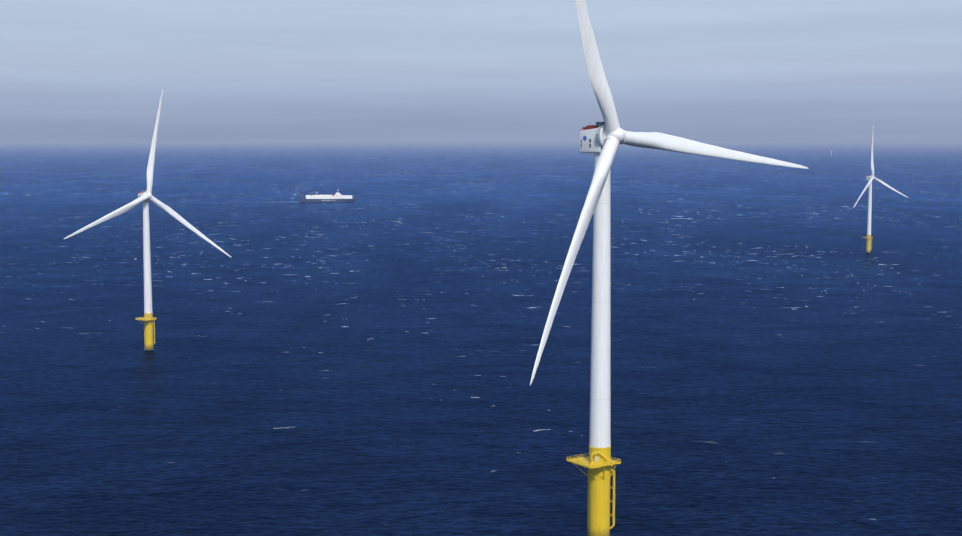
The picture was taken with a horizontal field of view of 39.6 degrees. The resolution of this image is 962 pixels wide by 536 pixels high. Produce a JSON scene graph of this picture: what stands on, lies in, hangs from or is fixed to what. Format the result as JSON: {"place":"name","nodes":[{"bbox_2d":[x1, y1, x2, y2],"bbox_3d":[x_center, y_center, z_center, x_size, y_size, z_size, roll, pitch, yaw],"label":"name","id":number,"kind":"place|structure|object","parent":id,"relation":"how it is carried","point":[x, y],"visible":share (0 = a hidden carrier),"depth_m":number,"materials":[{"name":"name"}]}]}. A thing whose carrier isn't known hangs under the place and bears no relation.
{"place":"outdoors","nodes":[
{"label":"outdoors","id":0,"kind":"place"},
{"bbox_2d":[0,141,961,535],"bbox_3d":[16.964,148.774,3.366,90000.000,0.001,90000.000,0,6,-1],"label":"sea","id":1,"kind":"structure","parent":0,"point":[786,353],"depth_m":974.38,"materials":[{"name":"liquid"}]},
{"bbox_2d":[64,90,231,349],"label":"wind turbine","id":2,"kind":"object","parent":1,"relation":"on","point":[145,197],"visible":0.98,"depth_m":928.84,"materials":[{"name":"metal"}]},
{"bbox_2d":[300,191,354,201],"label":"ship","id":3,"kind":"object","parent":1,"relation":"on","point":[336,197],"visible":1,"depth_m":3061.76,"materials":[{"name":"metal"}]},
{"bbox_2d":[530,0,808,535],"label":"wind turbine","id":4,"kind":"object","parent":1,"relation":"on","point":[601,141],"visible":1,"depth_m":482.71,"materials":[{"name":"metal"}]},
{"bbox_2d":[854,125,906,252],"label":"wind turbine","id":5,"kind":"object","parent":1,"relation":"on","point":[869,178],"visible":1,"depth_m":1719.34,"materials":[{"name":"metal"}]},
{"bbox_2d":[0,0,961,141],"label":"sky","id":6,"kind":"structure","parent":0,"point":[71,70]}
]}

